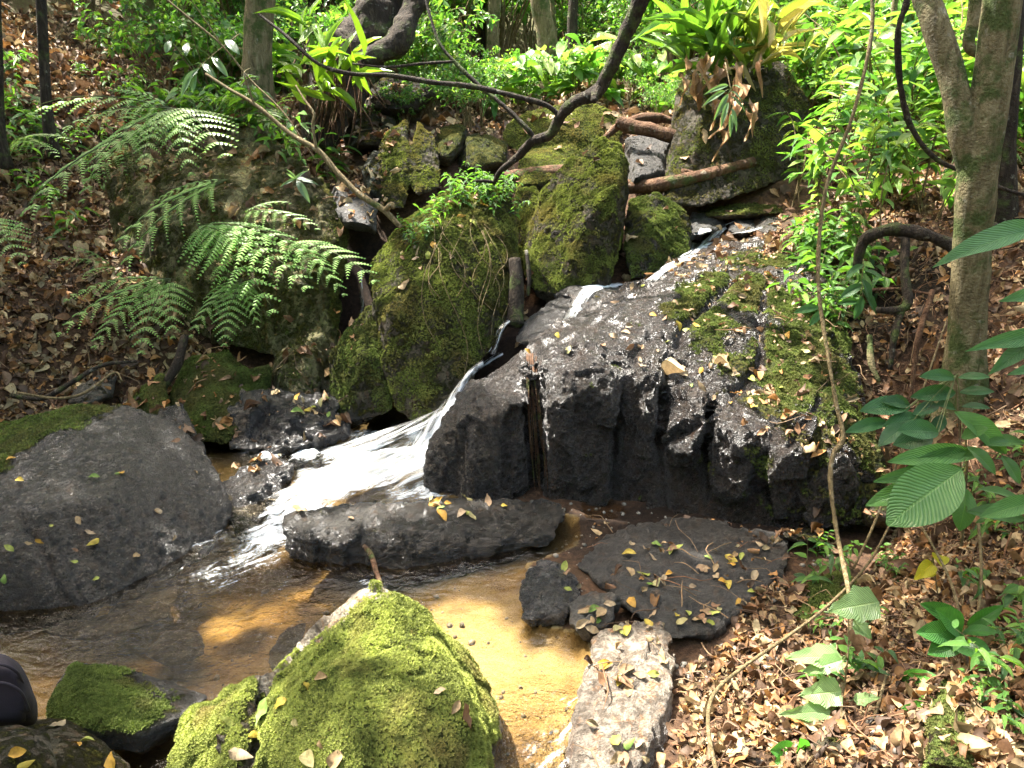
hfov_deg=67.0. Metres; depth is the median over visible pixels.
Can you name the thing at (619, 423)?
rock outcrop
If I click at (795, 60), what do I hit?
thicket plant
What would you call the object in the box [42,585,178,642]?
sunken rock
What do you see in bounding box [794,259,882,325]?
seedling
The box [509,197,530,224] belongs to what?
plant
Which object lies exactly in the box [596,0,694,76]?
shrub
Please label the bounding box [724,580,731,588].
fallen leaf
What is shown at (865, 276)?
plant
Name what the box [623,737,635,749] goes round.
fallen leaf
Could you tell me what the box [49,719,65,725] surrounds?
fallen leaf
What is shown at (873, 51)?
thicket plant
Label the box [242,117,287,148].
plant
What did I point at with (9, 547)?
fallen leaf
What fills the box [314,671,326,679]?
fallen leaf
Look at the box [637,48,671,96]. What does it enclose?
broadleaf plant
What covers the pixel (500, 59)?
broadleaf plant
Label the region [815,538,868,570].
plant
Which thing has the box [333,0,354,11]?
shrub
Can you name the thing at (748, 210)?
rock
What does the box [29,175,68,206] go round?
plant
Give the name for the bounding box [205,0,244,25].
shrub
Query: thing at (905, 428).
sapling
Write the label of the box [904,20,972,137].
thicket plant
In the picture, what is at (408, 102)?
shrub
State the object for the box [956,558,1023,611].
plant
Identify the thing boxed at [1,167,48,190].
plant
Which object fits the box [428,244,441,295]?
creeper
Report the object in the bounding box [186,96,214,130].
plant
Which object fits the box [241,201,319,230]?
fern
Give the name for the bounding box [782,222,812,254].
plant
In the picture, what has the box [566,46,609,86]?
broadleaf plant
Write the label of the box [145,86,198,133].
plant
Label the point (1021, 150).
thicket plant
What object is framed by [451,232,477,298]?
creeper
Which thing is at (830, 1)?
shrub
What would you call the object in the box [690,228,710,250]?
waterfall
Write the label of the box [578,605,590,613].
fallen leaf
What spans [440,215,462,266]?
creeper
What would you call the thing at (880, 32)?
thicket plant
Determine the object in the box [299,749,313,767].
fallen leaf
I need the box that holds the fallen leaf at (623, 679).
[613,676,631,687]
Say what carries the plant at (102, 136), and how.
on the ground
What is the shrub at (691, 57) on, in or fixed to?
on the ground
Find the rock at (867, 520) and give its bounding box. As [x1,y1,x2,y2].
[861,493,890,527]
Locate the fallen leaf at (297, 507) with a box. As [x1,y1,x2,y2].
[292,504,306,510]
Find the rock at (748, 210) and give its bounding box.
[698,202,783,219]
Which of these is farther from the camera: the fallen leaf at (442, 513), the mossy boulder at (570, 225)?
the mossy boulder at (570, 225)
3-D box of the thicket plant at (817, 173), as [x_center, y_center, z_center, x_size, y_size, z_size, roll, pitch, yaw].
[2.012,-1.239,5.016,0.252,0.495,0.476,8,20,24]
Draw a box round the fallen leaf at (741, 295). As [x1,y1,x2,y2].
[738,293,746,297]
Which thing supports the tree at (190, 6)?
on the ground
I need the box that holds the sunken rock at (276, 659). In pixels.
[268,623,305,669]
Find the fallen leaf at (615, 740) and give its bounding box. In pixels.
[609,735,620,744]
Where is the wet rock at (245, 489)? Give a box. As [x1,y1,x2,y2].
[222,459,293,542]
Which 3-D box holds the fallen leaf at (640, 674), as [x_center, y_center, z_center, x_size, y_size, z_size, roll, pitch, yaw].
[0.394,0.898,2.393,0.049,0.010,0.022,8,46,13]
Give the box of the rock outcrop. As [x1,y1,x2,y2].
[422,236,887,532]
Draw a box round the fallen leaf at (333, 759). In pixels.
[326,749,343,767]
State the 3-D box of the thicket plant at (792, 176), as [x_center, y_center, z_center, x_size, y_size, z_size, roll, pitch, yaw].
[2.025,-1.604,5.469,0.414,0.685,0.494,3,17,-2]
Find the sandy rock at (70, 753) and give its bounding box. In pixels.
[25,718,129,767]
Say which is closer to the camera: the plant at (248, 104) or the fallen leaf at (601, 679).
the fallen leaf at (601, 679)
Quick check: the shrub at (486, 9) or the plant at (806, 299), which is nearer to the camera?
the plant at (806, 299)
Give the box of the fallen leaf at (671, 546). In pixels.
[666,544,676,550]
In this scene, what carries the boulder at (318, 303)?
on the ground
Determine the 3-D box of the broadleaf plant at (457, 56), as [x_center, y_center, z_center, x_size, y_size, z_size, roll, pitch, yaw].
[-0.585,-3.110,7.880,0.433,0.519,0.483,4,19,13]
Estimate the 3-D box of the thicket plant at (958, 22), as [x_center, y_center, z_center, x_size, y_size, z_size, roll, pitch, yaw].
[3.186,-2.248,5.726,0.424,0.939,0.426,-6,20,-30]
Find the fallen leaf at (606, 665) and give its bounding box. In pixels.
[598,659,612,668]
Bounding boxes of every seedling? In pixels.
[770,738,809,764]
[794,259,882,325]
[901,669,935,710]
[914,552,948,597]
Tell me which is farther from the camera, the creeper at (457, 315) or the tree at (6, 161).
the tree at (6, 161)
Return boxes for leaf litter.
[0,0,1023,767]
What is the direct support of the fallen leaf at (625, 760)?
on the flat rock at (644, 709)
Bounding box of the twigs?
[0,97,1023,767]
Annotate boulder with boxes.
[0,403,231,634]
[103,117,349,394]
[164,579,503,767]
[328,305,392,428]
[369,185,518,431]
[502,103,621,150]
[513,136,629,302]
[623,192,691,278]
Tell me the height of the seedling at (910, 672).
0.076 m
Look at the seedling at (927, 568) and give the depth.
2.59 m
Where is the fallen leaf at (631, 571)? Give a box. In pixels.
[626,567,634,575]
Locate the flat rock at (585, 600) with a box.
[568,591,620,641]
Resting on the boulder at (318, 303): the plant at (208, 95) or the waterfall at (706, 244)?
the plant at (208, 95)
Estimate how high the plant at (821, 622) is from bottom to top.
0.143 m
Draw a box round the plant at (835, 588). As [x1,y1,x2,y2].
[792,570,857,620]
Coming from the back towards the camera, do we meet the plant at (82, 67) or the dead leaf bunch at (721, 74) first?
the plant at (82, 67)
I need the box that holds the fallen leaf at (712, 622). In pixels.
[706,619,714,624]
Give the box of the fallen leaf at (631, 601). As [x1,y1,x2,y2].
[626,596,635,607]
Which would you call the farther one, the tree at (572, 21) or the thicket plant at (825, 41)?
the tree at (572, 21)
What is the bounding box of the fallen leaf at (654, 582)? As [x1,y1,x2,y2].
[651,578,659,586]
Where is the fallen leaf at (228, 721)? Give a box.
[221,716,234,725]
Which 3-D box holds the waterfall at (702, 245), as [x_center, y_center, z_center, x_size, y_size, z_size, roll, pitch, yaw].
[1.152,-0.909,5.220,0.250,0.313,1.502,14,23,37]
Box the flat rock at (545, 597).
[519,559,580,627]
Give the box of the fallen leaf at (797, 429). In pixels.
[794,421,800,434]
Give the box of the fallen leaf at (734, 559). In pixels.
[725,554,737,561]
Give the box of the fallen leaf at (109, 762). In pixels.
[104,751,114,767]
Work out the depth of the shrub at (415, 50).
7.14 m
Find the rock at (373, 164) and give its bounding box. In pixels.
[362,150,380,202]
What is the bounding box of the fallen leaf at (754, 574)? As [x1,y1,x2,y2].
[751,570,758,579]
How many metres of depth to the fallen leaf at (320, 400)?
4.50 m
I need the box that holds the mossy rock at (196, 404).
[169,349,272,444]
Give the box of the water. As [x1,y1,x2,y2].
[31,404,589,767]
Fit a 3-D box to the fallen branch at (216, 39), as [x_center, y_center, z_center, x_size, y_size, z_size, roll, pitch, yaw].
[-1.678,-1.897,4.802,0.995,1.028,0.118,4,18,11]
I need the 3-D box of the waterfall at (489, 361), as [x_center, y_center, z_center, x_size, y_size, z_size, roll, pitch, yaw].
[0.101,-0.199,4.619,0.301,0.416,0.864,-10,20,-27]
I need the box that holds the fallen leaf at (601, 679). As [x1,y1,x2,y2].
[598,671,604,685]
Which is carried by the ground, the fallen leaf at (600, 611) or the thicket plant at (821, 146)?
the thicket plant at (821, 146)
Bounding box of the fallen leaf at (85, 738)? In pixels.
[80,736,93,740]
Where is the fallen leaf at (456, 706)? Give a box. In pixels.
[452,700,460,713]
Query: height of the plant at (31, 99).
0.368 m
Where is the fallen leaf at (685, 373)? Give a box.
[680,370,687,375]
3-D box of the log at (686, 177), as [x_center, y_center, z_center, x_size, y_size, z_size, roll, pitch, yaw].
[0.836,-1.572,5.825,1.951,0.268,0.347,3,18,9]
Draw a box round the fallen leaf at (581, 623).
[576,619,587,628]
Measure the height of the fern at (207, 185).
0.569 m
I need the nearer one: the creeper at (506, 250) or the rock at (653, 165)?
the creeper at (506, 250)
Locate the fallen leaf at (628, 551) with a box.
[622,548,635,553]
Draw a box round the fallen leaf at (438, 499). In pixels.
[429,496,442,506]
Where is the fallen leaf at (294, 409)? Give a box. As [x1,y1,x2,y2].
[291,407,302,411]
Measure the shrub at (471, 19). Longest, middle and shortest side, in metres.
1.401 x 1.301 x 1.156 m
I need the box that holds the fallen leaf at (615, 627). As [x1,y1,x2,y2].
[613,625,622,630]
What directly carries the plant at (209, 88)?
on the ground
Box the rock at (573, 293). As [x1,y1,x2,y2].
[554,285,618,317]
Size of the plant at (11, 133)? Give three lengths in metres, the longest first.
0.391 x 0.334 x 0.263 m
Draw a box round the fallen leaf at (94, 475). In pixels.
[89,473,99,476]
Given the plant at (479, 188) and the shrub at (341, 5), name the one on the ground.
the shrub at (341, 5)
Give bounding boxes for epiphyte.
[253,0,346,77]
[275,0,390,111]
[630,0,767,74]
[721,0,836,74]
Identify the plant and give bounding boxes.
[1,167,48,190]
[3,48,32,71]
[3,53,37,78]
[4,72,31,100]
[4,83,40,124]
[4,90,62,121]
[5,99,41,133]
[6,124,19,151]
[6,125,43,165]
[9,107,43,147]
[29,115,63,146]
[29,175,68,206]
[36,204,99,241]
[56,129,73,148]
[59,126,88,152]
[62,146,99,166]
[69,60,87,75]
[77,119,117,143]
[78,164,104,189]
[84,24,110,49]
[91,68,123,87]
[93,18,115,38]
[110,77,137,100]
[112,57,148,84]
[115,72,149,97]
[118,85,164,130]
[126,85,143,102]
[140,104,171,142]
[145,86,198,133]
[147,79,192,132]
[163,32,217,96]
[164,34,239,96]
[165,78,195,131]
[171,18,233,76]
[174,48,216,90]
[179,90,215,124]
[182,73,222,103]
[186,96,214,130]
[190,19,242,81]
[191,89,218,117]
[193,83,227,113]
[200,73,230,106]
[203,83,251,122]
[204,43,242,84]
[204,91,243,139]
[208,78,239,115]
[209,77,237,107]
[216,74,267,135]
[225,85,264,124]
[226,76,273,136]
[227,87,276,132]
[231,87,259,128]
[235,21,296,94]
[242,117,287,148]
[247,110,314,162]
[272,42,310,95]
[272,125,320,166]
[277,104,293,124]
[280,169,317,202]
[306,127,361,181]
[390,213,417,241]
[402,230,417,251]
[412,218,434,242]
[413,200,448,231]
[429,196,443,209]
[430,50,471,97]
[431,189,458,214]
[440,175,474,203]
[442,172,465,195]
[444,181,476,207]
[454,168,477,183]
[465,61,523,119]
[467,164,488,184]
[467,175,495,203]
[468,175,494,200]
[470,172,489,189]
[474,183,499,205]
[477,174,505,198]
[484,193,506,214]
[494,57,526,100]
[496,170,517,194]
[496,183,513,197]
[499,182,522,200]
[500,171,518,190]
[501,50,553,108]
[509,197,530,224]
[512,45,554,99]
[538,57,588,104]
[548,31,622,98]
[550,44,601,95]
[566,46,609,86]
[570,52,628,107]
[614,49,641,99]
[629,67,659,101]
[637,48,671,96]
[651,59,685,115]
[702,62,744,136]
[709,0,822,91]
[765,108,839,207]
[766,258,851,311]
[775,10,844,119]
[776,1,857,100]
[777,118,940,250]
[778,585,880,723]
[780,224,817,260]
[781,210,825,249]
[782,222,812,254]
[784,47,820,81]
[786,41,808,95]
[787,241,845,290]
[788,537,850,584]
[789,232,832,260]
[792,570,857,620]
[794,217,860,268]
[797,0,915,155]
[797,636,858,682]
[799,204,839,247]
[800,215,843,267]
[800,280,858,319]
[802,2,913,98]
[802,154,838,217]
[803,64,879,196]
[804,261,874,310]
[804,604,843,637]
[805,280,840,317]
[807,0,890,126]
[807,295,853,329]
[808,54,886,135]
[809,49,847,107]
[809,59,844,125]
[810,44,838,117]
[811,237,832,260]
[813,217,858,260]
[813,530,834,556]
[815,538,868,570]
[821,263,864,315]
[822,217,852,262]
[823,228,917,279]
[824,185,874,272]
[825,30,977,164]
[828,10,926,158]
[831,66,930,178]
[831,236,893,283]
[834,17,916,87]
[836,105,946,225]
[836,265,895,318]
[843,635,898,680]
[854,25,934,128]
[856,100,930,207]
[858,109,946,210]
[858,143,880,200]
[859,267,896,299]
[862,76,971,146]
[864,45,903,127]
[865,411,1023,546]
[867,606,888,626]
[869,542,904,566]
[876,556,908,582]
[885,128,943,213]
[894,15,965,132]
[901,19,956,116]
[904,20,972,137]
[909,0,977,165]
[909,8,969,131]
[909,91,950,195]
[916,601,1003,674]
[920,7,967,108]
[920,22,1023,153]
[927,127,1022,221]
[932,219,1023,374]
[934,91,1023,120]
[938,619,1023,696]
[944,52,1023,171]
[953,0,970,71]
[954,564,991,586]
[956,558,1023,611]
[957,668,1003,708]
[958,18,1023,118]
[963,464,985,488]
[964,469,1012,505]
[968,518,1008,539]
[981,693,1023,733]
[983,607,1023,645]
[991,519,1023,539]
[993,682,1023,718]
[996,428,1023,470]
[1006,614,1023,645]
[1017,108,1023,148]
[1017,132,1023,169]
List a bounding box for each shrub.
[70,0,223,105]
[82,0,95,12]
[106,0,292,108]
[119,0,173,12]
[125,1,197,59]
[158,0,206,35]
[162,0,226,46]
[176,0,290,87]
[189,10,240,76]
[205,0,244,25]
[206,0,295,21]
[209,0,233,29]
[236,0,299,43]
[274,0,336,74]
[282,0,347,45]
[300,0,332,37]
[312,0,426,40]
[321,0,334,12]
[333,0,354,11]
[339,1,431,57]
[344,0,448,52]
[350,0,449,68]
[359,103,380,113]
[374,81,415,124]
[380,73,432,119]
[382,59,431,77]
[383,55,421,74]
[389,20,446,68]
[390,85,425,125]
[393,57,424,72]
[397,0,499,112]
[400,35,456,70]
[407,65,455,117]
[412,65,450,117]
[415,65,442,118]
[420,21,479,97]
[424,14,478,52]
[425,47,489,126]
[425,61,489,130]
[430,0,476,60]
[434,0,464,27]
[438,54,477,78]
[442,6,478,31]
[445,40,518,98]
[448,1,472,60]
[454,0,549,38]
[455,62,503,125]
[461,9,478,46]
[463,45,525,106]
[469,58,517,98]
[471,0,561,57]
[473,4,530,52]
[499,0,529,42]
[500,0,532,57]
[500,6,522,53]
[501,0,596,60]
[502,70,538,95]
[507,59,549,102]
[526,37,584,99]
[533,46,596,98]
[555,0,625,44]
[556,4,621,46]
[558,0,602,44]
[559,0,593,40]
[559,0,626,51]
[566,0,640,45]
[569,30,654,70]
[583,72,618,97]
[584,0,662,80]
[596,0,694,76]
[598,49,632,99]
[606,55,628,87]
[609,0,704,59]
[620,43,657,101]
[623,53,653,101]
[623,67,680,112]
[630,4,697,64]
[638,4,677,59]
[642,86,675,112]
[643,0,700,76]
[645,7,701,75]
[645,80,674,107]
[660,77,680,92]
[666,0,815,37]
[717,1,802,78]
[734,0,869,76]
[737,0,869,69]
[797,24,953,150]
[802,0,965,96]
[809,0,843,22]
[823,0,884,59]
[861,0,961,108]
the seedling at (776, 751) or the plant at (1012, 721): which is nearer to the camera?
the plant at (1012, 721)
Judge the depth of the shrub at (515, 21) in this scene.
12.74 m
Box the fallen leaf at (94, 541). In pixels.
[86,538,98,545]
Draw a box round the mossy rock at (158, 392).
[127,373,169,414]
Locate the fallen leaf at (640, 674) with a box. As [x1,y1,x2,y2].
[632,672,646,677]
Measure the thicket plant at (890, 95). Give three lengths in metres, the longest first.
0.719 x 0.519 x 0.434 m
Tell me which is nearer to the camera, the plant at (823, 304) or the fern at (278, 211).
the plant at (823, 304)
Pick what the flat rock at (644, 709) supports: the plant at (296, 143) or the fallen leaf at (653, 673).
the fallen leaf at (653, 673)
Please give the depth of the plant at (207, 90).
7.07 m
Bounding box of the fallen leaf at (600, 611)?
[596,607,606,616]
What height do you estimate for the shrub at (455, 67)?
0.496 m
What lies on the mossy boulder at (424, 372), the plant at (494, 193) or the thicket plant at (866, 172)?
the plant at (494, 193)
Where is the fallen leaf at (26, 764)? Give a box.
[17,760,34,767]
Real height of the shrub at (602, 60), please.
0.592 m
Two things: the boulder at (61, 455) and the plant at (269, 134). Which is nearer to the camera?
the boulder at (61, 455)
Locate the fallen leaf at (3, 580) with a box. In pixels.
[0,574,6,583]
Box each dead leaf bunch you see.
[680,51,734,104]
[696,54,762,132]
[708,97,757,160]
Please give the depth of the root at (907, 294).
3.79 m
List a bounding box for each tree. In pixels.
[0,0,13,169]
[35,0,61,159]
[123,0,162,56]
[188,3,196,47]
[241,0,281,140]
[289,0,428,163]
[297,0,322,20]
[486,0,500,67]
[530,0,557,95]
[567,0,578,85]
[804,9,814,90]
[889,0,897,121]
[911,0,1022,435]
[994,0,1023,225]
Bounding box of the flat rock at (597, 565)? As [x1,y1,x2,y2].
[577,516,788,641]
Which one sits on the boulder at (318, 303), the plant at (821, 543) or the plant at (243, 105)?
the plant at (243, 105)
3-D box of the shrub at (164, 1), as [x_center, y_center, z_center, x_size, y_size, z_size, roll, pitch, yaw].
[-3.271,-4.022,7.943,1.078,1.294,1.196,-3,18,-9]
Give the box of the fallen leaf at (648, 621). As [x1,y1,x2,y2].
[644,619,652,625]
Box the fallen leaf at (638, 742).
[635,738,643,747]
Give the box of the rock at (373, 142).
[342,109,396,149]
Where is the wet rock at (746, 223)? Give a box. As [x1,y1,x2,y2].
[728,218,755,236]
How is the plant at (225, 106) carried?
on the boulder at (318, 303)
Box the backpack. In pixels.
[0,654,37,725]
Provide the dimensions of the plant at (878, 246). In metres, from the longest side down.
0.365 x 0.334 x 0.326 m
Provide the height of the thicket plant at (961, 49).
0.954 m
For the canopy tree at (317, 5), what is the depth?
10.63 m
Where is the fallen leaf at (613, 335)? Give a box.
[609,333,617,338]
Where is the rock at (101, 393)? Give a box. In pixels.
[68,375,116,404]
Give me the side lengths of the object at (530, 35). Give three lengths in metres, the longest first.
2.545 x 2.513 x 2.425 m
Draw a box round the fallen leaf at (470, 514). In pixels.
[467,511,475,519]
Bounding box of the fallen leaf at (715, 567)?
[713,564,718,571]
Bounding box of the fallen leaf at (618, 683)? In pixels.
[616,674,621,685]
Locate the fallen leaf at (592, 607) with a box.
[589,604,599,611]
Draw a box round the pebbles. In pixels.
[43,472,937,767]
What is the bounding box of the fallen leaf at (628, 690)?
[624,679,632,696]
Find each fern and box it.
[0,218,30,265]
[7,133,68,157]
[14,125,155,228]
[26,88,238,182]
[48,246,116,278]
[56,276,194,354]
[110,179,227,277]
[177,222,321,315]
[189,278,262,345]
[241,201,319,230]
[256,83,316,129]
[284,240,379,296]
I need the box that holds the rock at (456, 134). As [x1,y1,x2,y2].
[435,124,466,165]
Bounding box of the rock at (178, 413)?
[157,403,205,453]
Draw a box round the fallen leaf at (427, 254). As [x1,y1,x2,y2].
[425,251,429,258]
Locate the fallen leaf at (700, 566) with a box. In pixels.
[696,564,710,570]
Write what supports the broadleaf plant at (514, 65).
on the ground
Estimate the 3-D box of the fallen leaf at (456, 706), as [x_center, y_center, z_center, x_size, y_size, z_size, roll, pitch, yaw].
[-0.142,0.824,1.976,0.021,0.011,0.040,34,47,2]
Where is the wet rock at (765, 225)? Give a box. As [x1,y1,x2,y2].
[756,216,778,233]
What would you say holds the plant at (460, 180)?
on the mossy boulder at (424, 372)
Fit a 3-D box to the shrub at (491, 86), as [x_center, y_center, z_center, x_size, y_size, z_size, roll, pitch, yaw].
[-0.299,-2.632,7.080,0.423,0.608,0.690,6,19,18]
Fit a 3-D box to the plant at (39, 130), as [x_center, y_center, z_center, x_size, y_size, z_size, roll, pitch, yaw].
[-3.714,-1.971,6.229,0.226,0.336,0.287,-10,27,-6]
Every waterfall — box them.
[325,406,444,462]
[368,362,482,487]
[483,336,543,365]
[564,285,601,318]
[583,281,641,288]
[646,221,733,279]
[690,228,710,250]
[705,227,759,245]
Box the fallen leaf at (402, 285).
[398,279,408,289]
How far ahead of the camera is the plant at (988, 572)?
2.59 m
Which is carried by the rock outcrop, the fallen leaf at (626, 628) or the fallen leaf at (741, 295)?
the fallen leaf at (741, 295)
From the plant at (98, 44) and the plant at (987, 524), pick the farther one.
the plant at (98, 44)
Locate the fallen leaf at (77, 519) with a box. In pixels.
[75,516,80,524]
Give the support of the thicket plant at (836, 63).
on the ground
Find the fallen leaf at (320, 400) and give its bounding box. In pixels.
[318,397,322,406]
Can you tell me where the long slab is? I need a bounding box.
[282,496,564,587]
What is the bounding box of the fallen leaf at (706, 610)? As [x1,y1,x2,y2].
[700,607,711,614]
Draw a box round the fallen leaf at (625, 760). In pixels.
[619,751,628,767]
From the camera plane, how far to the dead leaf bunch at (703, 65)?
5.70 m
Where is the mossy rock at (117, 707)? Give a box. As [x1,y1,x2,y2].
[45,661,206,753]
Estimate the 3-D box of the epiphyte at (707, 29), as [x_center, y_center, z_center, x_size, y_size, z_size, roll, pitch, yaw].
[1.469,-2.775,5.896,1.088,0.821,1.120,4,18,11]
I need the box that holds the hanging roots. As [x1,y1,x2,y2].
[526,353,547,491]
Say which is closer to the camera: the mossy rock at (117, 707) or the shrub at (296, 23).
the mossy rock at (117, 707)
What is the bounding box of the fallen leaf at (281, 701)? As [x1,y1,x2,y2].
[273,697,286,709]
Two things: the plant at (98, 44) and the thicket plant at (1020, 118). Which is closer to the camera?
the thicket plant at (1020, 118)
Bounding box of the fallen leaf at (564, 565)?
[561,561,567,570]
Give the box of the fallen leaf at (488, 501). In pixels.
[485,494,491,505]
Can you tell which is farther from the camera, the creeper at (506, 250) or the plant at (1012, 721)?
the creeper at (506, 250)
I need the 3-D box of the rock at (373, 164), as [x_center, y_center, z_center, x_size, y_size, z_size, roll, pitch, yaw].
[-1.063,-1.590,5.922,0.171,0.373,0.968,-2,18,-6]
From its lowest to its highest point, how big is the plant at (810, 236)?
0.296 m
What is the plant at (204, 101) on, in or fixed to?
on the ground
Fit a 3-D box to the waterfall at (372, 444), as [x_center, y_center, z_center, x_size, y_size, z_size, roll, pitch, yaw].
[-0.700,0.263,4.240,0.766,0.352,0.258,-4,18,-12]
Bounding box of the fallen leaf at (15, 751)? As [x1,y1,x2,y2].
[8,746,25,757]
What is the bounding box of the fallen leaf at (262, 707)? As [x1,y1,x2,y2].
[255,697,266,724]
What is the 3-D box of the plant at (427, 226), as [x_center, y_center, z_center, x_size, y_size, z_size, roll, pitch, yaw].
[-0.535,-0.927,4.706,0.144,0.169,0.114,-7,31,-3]
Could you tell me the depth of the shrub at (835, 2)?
7.89 m
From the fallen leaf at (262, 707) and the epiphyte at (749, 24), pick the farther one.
the epiphyte at (749, 24)
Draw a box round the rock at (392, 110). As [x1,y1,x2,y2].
[365,73,435,117]
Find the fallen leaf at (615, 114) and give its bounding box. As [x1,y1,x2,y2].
[611,111,619,116]
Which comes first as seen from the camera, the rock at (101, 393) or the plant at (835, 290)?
the plant at (835, 290)
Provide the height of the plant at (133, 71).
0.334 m
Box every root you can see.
[9,360,136,400]
[16,371,122,399]
[852,222,952,266]
[866,334,880,381]
[872,287,928,294]
[875,237,912,314]
[888,311,905,369]
[908,289,935,403]
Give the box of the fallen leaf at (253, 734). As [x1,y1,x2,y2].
[248,730,257,737]
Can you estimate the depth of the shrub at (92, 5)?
8.45 m
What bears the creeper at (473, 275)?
on the mossy boulder at (424, 372)
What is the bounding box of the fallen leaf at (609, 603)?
[603,600,615,606]
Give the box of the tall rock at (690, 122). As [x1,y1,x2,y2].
[662,56,809,206]
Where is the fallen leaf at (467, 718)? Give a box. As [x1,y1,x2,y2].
[463,702,471,728]
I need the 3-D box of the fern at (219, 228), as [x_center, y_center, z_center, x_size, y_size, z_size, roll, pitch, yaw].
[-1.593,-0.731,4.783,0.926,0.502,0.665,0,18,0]
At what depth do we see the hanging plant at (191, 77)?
4.74 m
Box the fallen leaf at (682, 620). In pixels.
[676,617,687,624]
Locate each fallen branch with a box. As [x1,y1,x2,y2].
[166,0,318,164]
[205,68,402,228]
[258,0,649,184]
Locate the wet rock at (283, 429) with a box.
[227,388,350,470]
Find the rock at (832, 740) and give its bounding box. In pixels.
[809,735,848,755]
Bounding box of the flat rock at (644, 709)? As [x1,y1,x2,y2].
[563,620,676,767]
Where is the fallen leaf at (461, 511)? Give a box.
[457,508,465,517]
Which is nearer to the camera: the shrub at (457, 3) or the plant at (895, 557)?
the plant at (895, 557)
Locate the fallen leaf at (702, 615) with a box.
[696,613,704,618]
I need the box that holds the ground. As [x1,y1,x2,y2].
[0,0,1023,767]
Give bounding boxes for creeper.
[421,224,436,343]
[428,215,442,297]
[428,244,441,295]
[437,221,465,297]
[438,248,467,374]
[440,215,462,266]
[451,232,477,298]
[470,215,499,303]
[472,244,491,309]
[473,216,489,310]
[477,230,490,348]
[484,224,507,285]
[484,227,508,318]
[490,242,503,335]
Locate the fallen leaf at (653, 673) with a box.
[647,670,658,676]
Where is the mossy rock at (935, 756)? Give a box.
[920,678,974,767]
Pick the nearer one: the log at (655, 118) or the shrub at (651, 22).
the log at (655, 118)
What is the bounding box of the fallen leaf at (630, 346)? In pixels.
[626,344,633,349]
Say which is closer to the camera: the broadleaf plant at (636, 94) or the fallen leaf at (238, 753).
the fallen leaf at (238, 753)
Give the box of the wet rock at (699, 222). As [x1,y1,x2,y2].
[689,212,725,234]
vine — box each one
[706,526,889,767]
[816,0,874,670]
[852,318,947,569]
[894,0,1023,196]
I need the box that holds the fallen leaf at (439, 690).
[434,687,444,693]
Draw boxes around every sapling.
[302,0,308,69]
[479,1,485,64]
[549,0,556,34]
[845,369,993,466]
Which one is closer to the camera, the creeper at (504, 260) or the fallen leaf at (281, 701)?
the fallen leaf at (281, 701)
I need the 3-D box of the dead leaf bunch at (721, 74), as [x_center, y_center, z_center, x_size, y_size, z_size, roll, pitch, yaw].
[1.576,-2.113,5.662,0.275,0.554,0.633,-9,20,-26]
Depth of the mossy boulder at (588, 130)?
6.64 m
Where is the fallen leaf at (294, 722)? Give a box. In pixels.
[291,718,297,725]
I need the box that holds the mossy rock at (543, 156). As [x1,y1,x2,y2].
[512,142,577,193]
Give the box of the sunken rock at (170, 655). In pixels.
[146,629,204,666]
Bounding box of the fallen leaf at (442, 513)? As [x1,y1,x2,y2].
[437,509,446,520]
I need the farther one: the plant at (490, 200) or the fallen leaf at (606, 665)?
the plant at (490, 200)
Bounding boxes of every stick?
[164,334,188,387]
[362,544,382,584]
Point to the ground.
(482, 604)
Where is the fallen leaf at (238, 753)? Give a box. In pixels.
[228,747,252,759]
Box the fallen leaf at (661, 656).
[658,647,664,662]
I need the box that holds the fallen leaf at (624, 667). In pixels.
[618,663,633,674]
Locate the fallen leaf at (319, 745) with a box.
[317,740,323,749]
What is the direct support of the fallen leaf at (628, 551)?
on the flat rock at (597, 565)
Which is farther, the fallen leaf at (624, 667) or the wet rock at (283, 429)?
the wet rock at (283, 429)
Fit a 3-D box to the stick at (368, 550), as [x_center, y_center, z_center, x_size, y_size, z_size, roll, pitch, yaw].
[-0.524,0.688,2.945,0.032,0.025,0.297,-7,19,-21]
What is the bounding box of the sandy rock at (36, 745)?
[0,725,56,767]
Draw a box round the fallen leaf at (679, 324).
[676,320,681,330]
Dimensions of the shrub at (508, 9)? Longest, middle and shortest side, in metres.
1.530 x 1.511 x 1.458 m
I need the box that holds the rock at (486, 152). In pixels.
[457,133,507,173]
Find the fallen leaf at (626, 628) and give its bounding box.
[623,624,630,635]
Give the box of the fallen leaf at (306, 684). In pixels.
[303,682,309,689]
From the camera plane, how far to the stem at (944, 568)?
2.50 m
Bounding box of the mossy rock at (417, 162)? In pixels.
[377,119,440,207]
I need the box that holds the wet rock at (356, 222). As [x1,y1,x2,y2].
[332,183,377,233]
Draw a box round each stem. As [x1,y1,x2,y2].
[840,682,843,718]
[870,670,888,722]
[920,526,959,610]
[977,523,982,611]
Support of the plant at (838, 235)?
on the ground
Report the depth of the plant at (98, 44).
7.85 m
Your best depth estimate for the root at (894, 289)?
3.85 m
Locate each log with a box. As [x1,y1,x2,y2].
[499,157,756,193]
[505,250,530,327]
[603,112,671,137]
[615,115,676,142]
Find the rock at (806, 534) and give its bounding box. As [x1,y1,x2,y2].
[781,527,823,542]
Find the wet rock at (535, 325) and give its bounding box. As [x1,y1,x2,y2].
[516,296,571,344]
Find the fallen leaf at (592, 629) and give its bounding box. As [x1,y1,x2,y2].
[584,625,598,633]
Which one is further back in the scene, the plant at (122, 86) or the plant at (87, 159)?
the plant at (122, 86)
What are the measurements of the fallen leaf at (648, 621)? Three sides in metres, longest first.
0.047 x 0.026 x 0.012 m
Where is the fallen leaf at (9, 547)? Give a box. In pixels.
[4,544,13,551]
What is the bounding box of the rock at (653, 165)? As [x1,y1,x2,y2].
[624,135,668,183]

